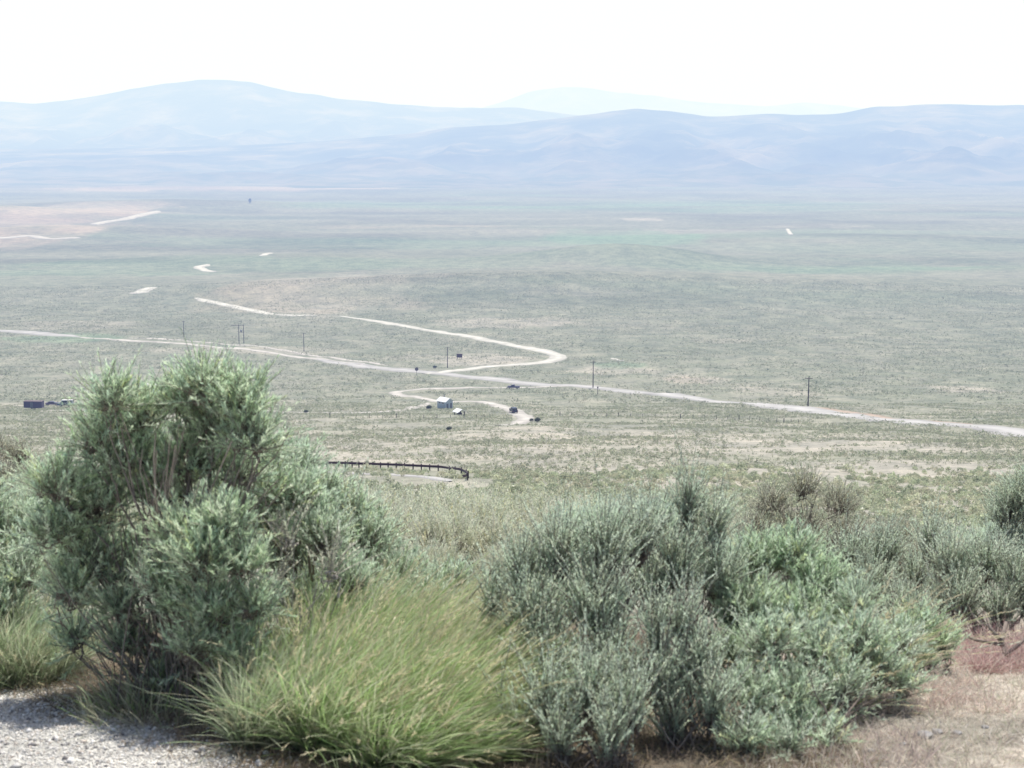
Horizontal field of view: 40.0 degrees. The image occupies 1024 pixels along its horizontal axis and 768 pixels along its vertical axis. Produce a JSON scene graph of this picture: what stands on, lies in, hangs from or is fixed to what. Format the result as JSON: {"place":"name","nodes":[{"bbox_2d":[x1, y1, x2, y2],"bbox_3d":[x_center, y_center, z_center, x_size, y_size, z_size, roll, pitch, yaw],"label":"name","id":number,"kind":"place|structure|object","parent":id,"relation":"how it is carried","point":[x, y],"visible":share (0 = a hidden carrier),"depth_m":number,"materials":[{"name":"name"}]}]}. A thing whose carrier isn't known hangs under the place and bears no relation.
{"place":"outdoors","nodes":[
{"label":"outdoors","id":0,"kind":"place"},
{"bbox_2d":[0,235,79,239],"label":"dirt track","id":1,"kind":"structure","parent":0,"point":[31,236],"depth_m":2476.26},
{"bbox_2d":[91,211,160,224],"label":"dirt track","id":2,"kind":"structure","parent":0,"point":[129,217],"depth_m":3274.55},
{"bbox_2d":[130,287,156,293],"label":"gravel road","id":3,"kind":"structure","parent":0,"point":[145,290],"depth_m":1444.07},
{"bbox_2d":[0,682,341,767],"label":"gravel","id":4,"kind":"structure","parent":0,"point":[69,725],"depth_m":4.03,"materials":[{"name":"gravel"}]},
{"bbox_2d":[42,409,329,412],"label":"dirt track","id":5,"kind":"structure","parent":0,"point":[267,410],"depth_m":462.71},
{"bbox_2d":[193,264,215,271],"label":"gravel road","id":6,"kind":"structure","parent":0,"point":[201,268],"depth_m":1794.35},
{"bbox_2d":[194,298,313,315],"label":"gravel road","id":7,"kind":"structure","parent":0,"point":[228,305],"depth_m":1306.14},
{"bbox_2d":[0,80,579,148],"bbox_3d":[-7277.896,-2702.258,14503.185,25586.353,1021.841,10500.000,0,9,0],"label":"hills","id":8,"kind":"structure","parent":0,"point":[194,113],"depth_m":14910.45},
{"bbox_2d":[331,403,429,413],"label":"dirt track","id":9,"kind":"structure","parent":0,"point":[415,407],"depth_m":490.45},
{"bbox_2d":[315,471,452,481],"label":"overlook road","id":10,"kind":"structure","parent":0,"point":[430,477],"depth_m":167.39,"materials":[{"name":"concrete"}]},
{"bbox_2d":[341,316,566,373],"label":"gravel road","id":11,"kind":"structure","parent":0,"point":[554,356],"depth_m":918.22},
{"bbox_2d":[389,385,598,425],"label":"access road","id":12,"kind":"structure","parent":0,"point":[522,416],"depth_m":550.03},
{"bbox_2d":[509,407,517,412],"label":"parked car","id":13,"kind":"object","parent":12,"relation":"on","point":[512,409],"visible":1,"depth_m":462.70,"materials":[{"name":"blue paint"}]},
{"bbox_2d":[507,384,519,388],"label":"pickup truck","id":14,"kind":"object","parent":12,"relation":"on","point":[512,386],"visible":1,"depth_m":643.42,"materials":[{"name":"paint"}]},
{"bbox_2d":[0,183,1023,767],"bbox_3d":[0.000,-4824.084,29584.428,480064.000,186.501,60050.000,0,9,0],"label":"ground","id":15,"kind":"structure","parent":0,"point":[938,239],"depth_m":1342.66,"materials":[{"name":"plant"}]},
{"bbox_2d":[0,426,43,589],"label":"dry sagebrush","id":16,"kind":"object","parent":15,"relation":"on","point":[14,450],"visible":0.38,"depth_m":10.16,"materials":[{"name":"beige plant"}]},
{"bbox_2d":[0,465,61,624],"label":"rabbitbrush","id":17,"kind":"object","parent":15,"relation":"on","point":[15,567],"visible":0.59,"depth_m":5.18,"materials":[{"name":"green plant"}]},
{"bbox_2d":[23,400,46,408],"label":"box trailer","id":18,"kind":"object","parent":15,"relation":"on","point":[33,404],"visible":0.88,"depth_m":483.75,"materials":[{"name":"paint"}]},
{"bbox_2d":[0,330,79,336],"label":"highway","id":19,"kind":"structure","parent":15,"relation":"on","point":[38,333],"depth_m":1021.87,"materials":[{"name":"asphalt"}]},
{"bbox_2d":[0,577,93,679],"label":"grass clump","id":20,"kind":"object","parent":15,"relation":"on","point":[19,631],"visible":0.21,"depth_m":4.96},
{"bbox_2d":[45,401,58,404],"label":"parked car","id":21,"kind":"object","parent":15,"relation":"on","point":[50,403],"visible":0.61,"depth_m":515.03,"materials":[{"name":"paint"}]},
{"bbox_2d":[22,488,99,603],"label":"sagebrush","id":22,"kind":"object","parent":15,"relation":"on","point":[55,554],"visible":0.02,"depth_m":9.15,"materials":[{"name":"green plant"}]},
{"bbox_2d":[0,569,128,693],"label":"grass clump","id":23,"kind":"object","parent":15,"relation":"on","point":[36,667],"visible":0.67,"depth_m":4.86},
{"bbox_2d":[57,399,73,405],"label":"parked van","id":24,"kind":"object","parent":15,"relation":"on","point":[64,401],"visible":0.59,"depth_m":504.79,"materials":[{"name":"white paint"}]},
{"bbox_2d":[93,502,154,596],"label":"dry sagebrush","id":25,"kind":"object","parent":15,"relation":"on","point":[134,508],"visible":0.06,"depth_m":10.31,"materials":[{"name":"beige plant"}]},
{"bbox_2d":[44,644,224,737],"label":"grass clump","id":26,"kind":"object","parent":15,"relation":"on","point":[126,699],"visible":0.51,"depth_m":4.38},
{"bbox_2d":[0,327,316,715],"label":"rabbitbrush","id":27,"kind":"object","parent":15,"relation":"on","point":[221,406],"visible":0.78,"depth_m":4.55,"materials":[{"name":"green plant"}]},
{"bbox_2d":[117,461,304,724],"bbox_3d":[-0.929,0.657,4.308,0.607,0.832,0.434,8,12,40],"label":"rabbitbrush","id":28,"kind":"object","parent":15,"relation":"on","point":[201,542],"visible":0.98,"depth_m":4.24,"materials":[{"name":"green plant"}]},
{"bbox_2d":[79,337,382,367],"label":"highway","id":29,"kind":"structure","parent":15,"relation":"on","point":[254,350],"depth_m":917.02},
{"bbox_2d":[231,324,243,339],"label":"utility pole","id":30,"kind":"object","parent":15,"relation":"on","point":[238,325],"visible":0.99,"depth_m":954.25,"materials":[{"name":"brown wood"}]},
{"bbox_2d":[114,621,384,764],"bbox_3d":[-0.681,0.878,4.024,0.725,0.370,0.847,7,12,37],"label":"grass clump","id":31,"kind":"object","parent":15,"relation":"on","point":[233,728],"visible":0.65,"depth_m":3.99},
{"bbox_2d":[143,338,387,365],"bbox_3d":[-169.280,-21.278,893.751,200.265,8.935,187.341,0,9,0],"label":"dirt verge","id":32,"kind":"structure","parent":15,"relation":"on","point":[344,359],"depth_m":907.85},
{"bbox_2d":[160,562,447,711],"bbox_3d":[-0.576,0.854,4.308,1.041,0.484,0.989,0,9,0],"label":"grass clump","id":33,"kind":"object","parent":15,"relation":"on","point":[329,625],"visible":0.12,"depth_m":4.32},
{"bbox_2d":[245,493,382,683],"bbox_3d":[-0.654,0.679,4.395,0.496,0.770,0.380,0,9,0],"label":"dead brush","id":34,"kind":"object","parent":15,"relation":"on","point":[292,543],"visible":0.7,"depth_m":4.40,"materials":[{"name":"grey plant"}]},
{"bbox_2d":[139,597,524,767],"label":"grass clump","id":35,"kind":"object","parent":15,"relation":"on","point":[306,745],"visible":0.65,"depth_m":3.94,"materials":[{"name":"plant"}]},
{"bbox_2d":[227,421,487,643],"bbox_3d":[-0.547,0.622,5.101,1.006,1.055,0.893,0,9,0],"label":"rabbitbrush","id":36,"kind":"object","parent":15,"relation":"on","point":[329,504],"visible":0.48,"depth_m":5.05,"materials":[{"name":"green plant"}]},
{"bbox_2d":[191,530,523,739],"bbox_3d":[-0.471,0.769,4.509,1.268,0.566,1.390,0,9,0],"label":"grass clump","id":37,"kind":"object","parent":15,"relation":"on","point":[385,606],"visible":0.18,"depth_m":4.54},
{"bbox_2d":[323,468,391,555],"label":"dry sagebrush","id":38,"kind":"object","parent":15,"relation":"on","point":[356,479],"depth_m":14.65,"materials":[{"name":"beige plant"}]},
{"bbox_2d":[323,467,407,563],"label":"dry sagebrush","id":39,"kind":"object","parent":15,"relation":"on","point":[385,498],"visible":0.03,"depth_m":10.48,"materials":[{"name":"beige plant"}]},
{"bbox_2d":[344,473,422,548],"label":"dry sagebrush","id":40,"kind":"object","parent":15,"relation":"on","point":[405,501],"visible":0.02,"depth_m":12.31,"materials":[{"name":"beige plant"}]},
{"bbox_2d":[326,461,468,479],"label":"guardrail","id":41,"kind":"object","parent":15,"relation":"on","point":[388,464],"visible":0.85,"depth_m":190.64,"materials":[{"name":"brown metal"}]},
{"bbox_2d":[371,529,443,582],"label":"dry sagebrush","id":42,"kind":"object","parent":15,"relation":"on","point":[402,547],"visible":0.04,"depth_m":7.43,"materials":[{"name":"beige plant"}]},
{"bbox_2d":[352,490,471,593],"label":"dry sagebrush","id":43,"kind":"object","parent":15,"relation":"on","point":[404,528],"visible":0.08,"depth_m":9.23,"materials":[{"name":"beige plant"}]},
{"bbox_2d":[343,413,486,417],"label":"wire fence","id":44,"kind":"object","parent":15,"relation":"on","point":[396,414],"visible":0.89,"depth_m":412.57,"materials":[{"name":"grey wood"}]},
{"bbox_2d":[281,548,569,654],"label":"grass clump","id":45,"kind":"object","parent":15,"relation":"on","point":[453,579],"visible":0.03,"depth_m":4.89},
{"bbox_2d":[392,473,467,534],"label":"dry sagebrush","id":46,"kind":"object","parent":15,"relation":"on","point":[422,493],"visible":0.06,"depth_m":13.32,"materials":[{"name":"beige plant"}]},
{"bbox_2d":[302,639,565,767],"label":"grass clump","id":47,"kind":"object","parent":15,"relation":"on","point":[420,757],"visible":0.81,"depth_m":3.80,"materials":[{"name":"plant"}]},
{"bbox_2d":[389,497,492,564],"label":"dry sagebrush","id":48,"kind":"object","parent":15,"relation":"on","point":[454,531],"visible":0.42,"depth_m":8.71,"materials":[{"name":"beige plant"}]},
{"bbox_2d":[0,618,889,767],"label":"dry litter","id":49,"kind":"object","parent":15,"relation":"on","point":[190,730],"visible":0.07,"depth_m":3.97,"materials":[{"name":"beige plant"}]},
{"bbox_2d":[436,395,453,407],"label":"restroom building","id":50,"kind":"structure","parent":15,"relation":"on","point":[444,402],"depth_m":497.06,"materials":[{"name":"metal"}]},
{"bbox_2d":[418,534,473,589],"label":"dry sagebrush","id":51,"kind":"object","parent":15,"relation":"on","point":[445,554],"visible":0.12,"depth_m":7.47,"materials":[{"name":"beige plant"}]},
{"bbox_2d":[452,408,465,414],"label":"picnic shelter","id":52,"kind":"object","parent":15,"relation":"on","point":[457,410],"visible":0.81,"depth_m":433.57,"materials":[{"name":"white wood"}]},
{"bbox_2d":[412,473,516,544],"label":"dry sagebrush","id":53,"kind":"object","parent":15,"relation":"on","point":[477,496],"visible":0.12,"depth_m":12.89,"materials":[{"name":"beige plant"}]},
{"bbox_2d":[427,477,529,597],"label":"dry sagebrush","id":54,"kind":"object","parent":15,"relation":"on","point":[482,509],"visible":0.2,"depth_m":9.84,"materials":[{"name":"beige plant"}]},
{"bbox_2d":[394,546,571,647],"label":"grass clump","id":55,"kind":"object","parent":15,"relation":"on","point":[484,589],"visible":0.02,"depth_m":5.41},
{"bbox_2d":[319,567,648,767],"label":"grass clump","id":56,"kind":"object","parent":15,"relation":"on","point":[503,649],"visible":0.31,"depth_m":4.12,"materials":[{"name":"plant"}]},
{"bbox_2d":[456,478,525,526],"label":"dry sagebrush","id":57,"kind":"object","parent":15,"relation":"on","point":[482,489],"visible":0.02,"depth_m":13.28,"materials":[{"name":"beige plant"}]},
{"bbox_2d":[404,668,582,767],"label":"grass clump","id":58,"kind":"object","parent":15,"relation":"on","point":[510,741],"visible":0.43,"depth_m":3.84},
{"bbox_2d":[467,528,521,611],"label":"dry sagebrush","id":59,"kind":"object","parent":15,"relation":"on","point":[489,556],"visible":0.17,"depth_m":7.66,"materials":[{"name":"beige plant"}]},
{"bbox_2d":[457,505,547,596],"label":"dry sagebrush","id":60,"kind":"object","parent":15,"relation":"on","point":[497,524],"visible":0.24,"depth_m":8.71,"materials":[{"name":"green plant"}]},
{"bbox_2d":[0,400,1023,472],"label":"sagebrush cover","id":61,"kind":"object","parent":15,"relation":"on","point":[959,441],"visible":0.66,"depth_m":314.78,"materials":[{"name":"green plant"}]},
{"bbox_2d":[0,272,1023,403],"bbox_3d":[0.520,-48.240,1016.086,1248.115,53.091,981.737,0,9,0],"label":"sagebrush cover","id":62,"kind":"object","parent":15,"relation":"on","point":[564,394],"visible":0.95,"depth_m":966.16,"materials":[{"name":"green plant"}]},
{"bbox_2d":[7,462,1023,568],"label":"sagebrush cover","id":63,"kind":"object","parent":15,"relation":"on","point":[890,487],"visible":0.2,"depth_m":153.70,"materials":[{"name":"green plant"}]},
{"bbox_2d":[491,475,575,534],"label":"dry sagebrush","id":64,"kind":"object","parent":15,"relation":"on","point":[535,502],"visible":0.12,"depth_m":12.95,"materials":[{"name":"beige plant"}]},
{"bbox_2d":[492,496,581,604],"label":"dry sagebrush","id":65,"kind":"object","parent":15,"relation":"on","point":[535,515],"visible":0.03,"depth_m":9.25,"materials":[{"name":"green plant"}]},
{"bbox_2d":[527,542,610,617],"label":"rabbitbrush","id":66,"kind":"object","parent":15,"relation":"on","point":[564,585],"visible":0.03,"depth_m":7.63,"materials":[{"name":"green plant"}]},
{"bbox_2d":[461,445,680,737],"bbox_3d":[0.182,0.664,4.334,0.690,0.876,0.752,0,9,0],"label":"sagebrush","id":67,"kind":"object","parent":15,"relation":"on","point":[597,590],"visible":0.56,"depth_m":4.35,"materials":[{"name":"green plant"}]},
{"bbox_2d":[477,602,674,767],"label":"sagebrush","id":68,"kind":"object","parent":15,"relation":"on","point":[628,710],"visible":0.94,"depth_m":3.85,"materials":[{"name":"green plant"}]},
{"bbox_2d":[549,482,608,517],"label":"dry sagebrush","id":69,"kind":"object","parent":15,"relation":"on","point":[585,495],"visible":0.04,"depth_m":13.42,"materials":[{"name":"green plant"}]},
{"bbox_2d":[540,478,645,528],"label":"sagebrush","id":70,"kind":"object","parent":15,"relation":"on","point":[576,512],"visible":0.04,"depth_m":9.84,"materials":[{"name":"green plant"}]},
{"bbox_2d":[561,501,635,595],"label":"sagebrush","id":71,"kind":"object","parent":15,"relation":"on","point":[597,561],"visible":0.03,"depth_m":7.42,"materials":[{"name":"green plant"}]},
{"bbox_2d":[581,490,633,509],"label":"dry sagebrush","id":72,"kind":"object","parent":15,"relation":"on","point":[614,500],"depth_m":12.40,"materials":[{"name":"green plant"}]},
{"bbox_2d":[593,493,690,611],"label":"sagebrush","id":73,"kind":"object","parent":15,"relation":"on","point":[637,571],"visible":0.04,"depth_m":8.29,"materials":[{"name":"green plant"}]},
{"bbox_2d":[625,471,685,590],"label":"sagebrush","id":74,"kind":"object","parent":15,"relation":"on","point":[676,515],"visible":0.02,"depth_m":12.40,"materials":[{"name":"green plant"}]},
{"bbox_2d":[317,359,1023,436],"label":"highway","id":75,"kind":"structure","parent":15,"relation":"on","point":[993,429],"depth_m":550.78,"materials":[{"name":"soil"}]},
{"bbox_2d":[571,412,798,422],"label":"wire fence","id":76,"kind":"object","parent":15,"relation":"on","point":[618,413],"visible":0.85,"depth_m":420.13,"materials":[{"name":"grey wood"}]},
{"bbox_2d":[608,547,767,756],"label":"sagebrush","id":77,"kind":"object","parent":15,"relation":"on","point":[699,673],"visible":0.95,"depth_m":4.03,"materials":[{"name":"green plant"}]},
{"bbox_2d":[622,428,775,692],"bbox_3d":[0.626,0.620,4.865,0.545,0.905,0.518,0,9,0],"label":"sagebrush","id":78,"kind":"object","parent":15,"relation":"on","point":[710,529],"visible":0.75,"depth_m":4.81,"materials":[{"name":"green plant"}]},
{"bbox_2d":[673,496,748,585],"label":"dry sagebrush","id":79,"kind":"object","parent":15,"relation":"on","point":[707,516],"depth_m":13.36,"materials":[{"name":"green plant"}]},
{"bbox_2d":[685,511,756,609],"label":"sagebrush","id":80,"kind":"object","parent":15,"relation":"on","point":[732,545],"visible":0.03,"depth_m":7.73,"materials":[{"name":"green plant"}]},
{"bbox_2d":[701,511,776,573],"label":"dry sagebrush","id":81,"kind":"object","parent":15,"relation":"on","point":[737,527],"visible":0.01,"depth_m":11.25,"materials":[{"name":"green plant"}]},
{"bbox_2d":[733,509,772,580],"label":"dry sagebrush","id":82,"kind":"object","parent":15,"relation":"on","point":[758,522],"visible":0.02,"depth_m":14.47,"materials":[{"name":"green plant"}]},
{"bbox_2d":[696,510,895,682],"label":"rabbitbrush","id":83,"kind":"object","parent":15,"relation":"on","point":[784,553],"visible":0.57,"depth_m":4.83,"materials":[{"name":"green plant"}]},
{"bbox_2d":[725,458,881,602],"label":"dry sagebrush","id":84,"kind":"object","parent":15,"relation":"on","point":[778,502],"visible":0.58,"depth_m":9.38,"materials":[{"name":"grey plant"}]},
{"bbox_2d":[805,378,812,405],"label":"utility pole","id":85,"kind":"object","parent":15,"relation":"on","point":[808,390],"visible":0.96,"depth_m":497.77,"materials":[{"name":"brown wood"}]},
{"bbox_2d":[622,609,1023,767],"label":"dry litter","id":86,"kind":"object","parent":15,"relation":"on","point":[1012,702],"visible":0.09,"depth_m":4.19,"materials":[{"name":"beige plant"}]},
{"bbox_2d":[701,551,947,762],"bbox_3d":[0.919,0.872,4.314,0.592,0.562,1.188,8,12,39],"label":"rabbitbrush","id":87,"kind":"object","parent":15,"relation":"on","point":[797,701],"visible":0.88,"depth_m":4.29,"materials":[{"name":"green plant"}]},
{"bbox_2d":[814,522,838,565],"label":"rabbitbrush","id":88,"kind":"object","parent":15,"relation":"on","point":[830,538],"visible":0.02,"depth_m":20.93,"materials":[{"name":"green plant"}]},
{"bbox_2d":[724,603,946,714],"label":"grass clump","id":89,"kind":"object","parent":15,"relation":"on","point":[898,671],"visible":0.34,"depth_m":4.39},
{"bbox_2d":[792,706,961,767],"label":"red grass","id":90,"kind":"structure","parent":15,"relation":"on","point":[900,737],"depth_m":3.97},
{"bbox_2d":[817,407,968,423],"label":"dirt verge","id":91,"kind":"structure","parent":15,"relation":"on","point":[870,414],"depth_m":443.74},
{"bbox_2d":[822,488,968,627],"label":"sagebrush","id":92,"kind":"object","parent":15,"relation":"on","point":[860,550],"visible":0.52,"depth_m":6.71,"materials":[{"name":"green plant"}]},
{"bbox_2d":[851,511,956,607],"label":"dry sagebrush","id":93,"kind":"object","parent":15,"relation":"on","point":[908,534],"visible":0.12,"depth_m":9.35,"materials":[{"name":"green plant"}]},
{"bbox_2d":[895,525,925,580],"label":"dry sagebrush","id":94,"kind":"object","parent":15,"relation":"on","point":[913,549],"visible":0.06,"depth_m":12.38,"materials":[{"name":"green plant"}]},
{"bbox_2d":[827,566,1022,677],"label":"grass clump","id":95,"kind":"object","parent":15,"relation":"on","point":[933,637],"visible":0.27,"depth_m":4.85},
{"bbox_2d":[917,730,933,738],"bbox_3d":[1.216,1.036,4.134,0.048,0.026,0.047,0,9,0],"label":"stone","id":96,"kind":"object","parent":15,"relation":"on","point":[926,732],"visible":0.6,"depth_m":4.13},
{"bbox_2d":[932,728,942,734],"bbox_3d":[1.264,1.033,4.177,0.030,0.018,0.034,0,9,0],"label":"stone","id":97,"kind":"object","parent":15,"relation":"on","point":[939,730],"visible":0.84,"depth_m":4.17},
{"bbox_2d":[862,657,1023,717],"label":"red grass","id":98,"kind":"structure","parent":15,"relation":"on","point":[939,689],"depth_m":4.54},
{"bbox_2d":[876,572,1019,678],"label":"rabbitbrush","id":99,"kind":"object","parent":15,"relation":"on","point":[921,614],"visible":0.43,"depth_m":5.05,"materials":[{"name":"green plant"}]},
{"bbox_2d":[878,601,1023,675],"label":"red grass","id":100,"kind":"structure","parent":15,"relation":"on","point":[976,659],"depth_m":5.26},
{"bbox_2d":[927,550,975,599],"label":"sagebrush","id":101,"kind":"object","parent":15,"relation":"on","point":[938,578],"visible":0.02,"depth_m":8.48,"materials":[{"name":"green plant"}]},
{"bbox_2d":[952,730,961,734],"bbox_3d":[1.317,1.034,4.161,0.028,0.015,0.028,0,9,0],"label":"stone","id":102,"kind":"object","parent":15,"relation":"on","point":[958,731],"visible":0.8,"depth_m":4.16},
{"bbox_2d":[894,486,1023,641],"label":"sagebrush","id":103,"kind":"object","parent":15,"relation":"on","point":[991,564],"visible":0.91,"depth_m":6.02,"materials":[{"name":"green plant"}]},
{"bbox_2d":[947,528,972,561],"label":"dry sagebrush","id":104,"kind":"object","parent":15,"relation":"on","point":[959,539],"visible":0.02,"depth_m":11.45,"materials":[{"name":"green plant"}]},
{"bbox_2d":[950,513,1004,588],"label":"sagebrush","id":105,"kind":"object","parent":15,"relation":"on","point":[980,528],"visible":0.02,"depth_m":13.46,"materials":[{"name":"green plant"}]},
{"bbox_2d":[962,612,1023,662],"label":"dead branch","id":106,"kind":"object","parent":15,"relation":"on","point":[994,633],"visible":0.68,"depth_m":5.27,"materials":[{"name":"wood"}]},
{"bbox_2d":[965,447,1023,612],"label":"sagebrush","id":107,"kind":"object","parent":15,"relation":"on","point":[1008,507],"visible":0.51,"depth_m":8.58,"materials":[{"name":"green plant"}]},
{"bbox_2d":[0,104,1023,188],"bbox_3d":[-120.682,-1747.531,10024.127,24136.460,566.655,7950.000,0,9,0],"label":"hills","id":108,"kind":"structure","parent":0,"point":[961,145],"depth_m":9094.03,"materials":[{"name":"blue"}]},
{"bbox_2d":[0,0,1023,108],"label":"sky","id":109,"kind":"structure","parent":0,"point":[864,54],"materials":[{"name":"white"}]},
{"bbox_2d":[483,87,863,115],"bbox_3d":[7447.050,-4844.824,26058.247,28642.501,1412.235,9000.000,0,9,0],"label":"hills","id":110,"kind":"structure","parent":0,"point":[576,100],"depth_m":27074.67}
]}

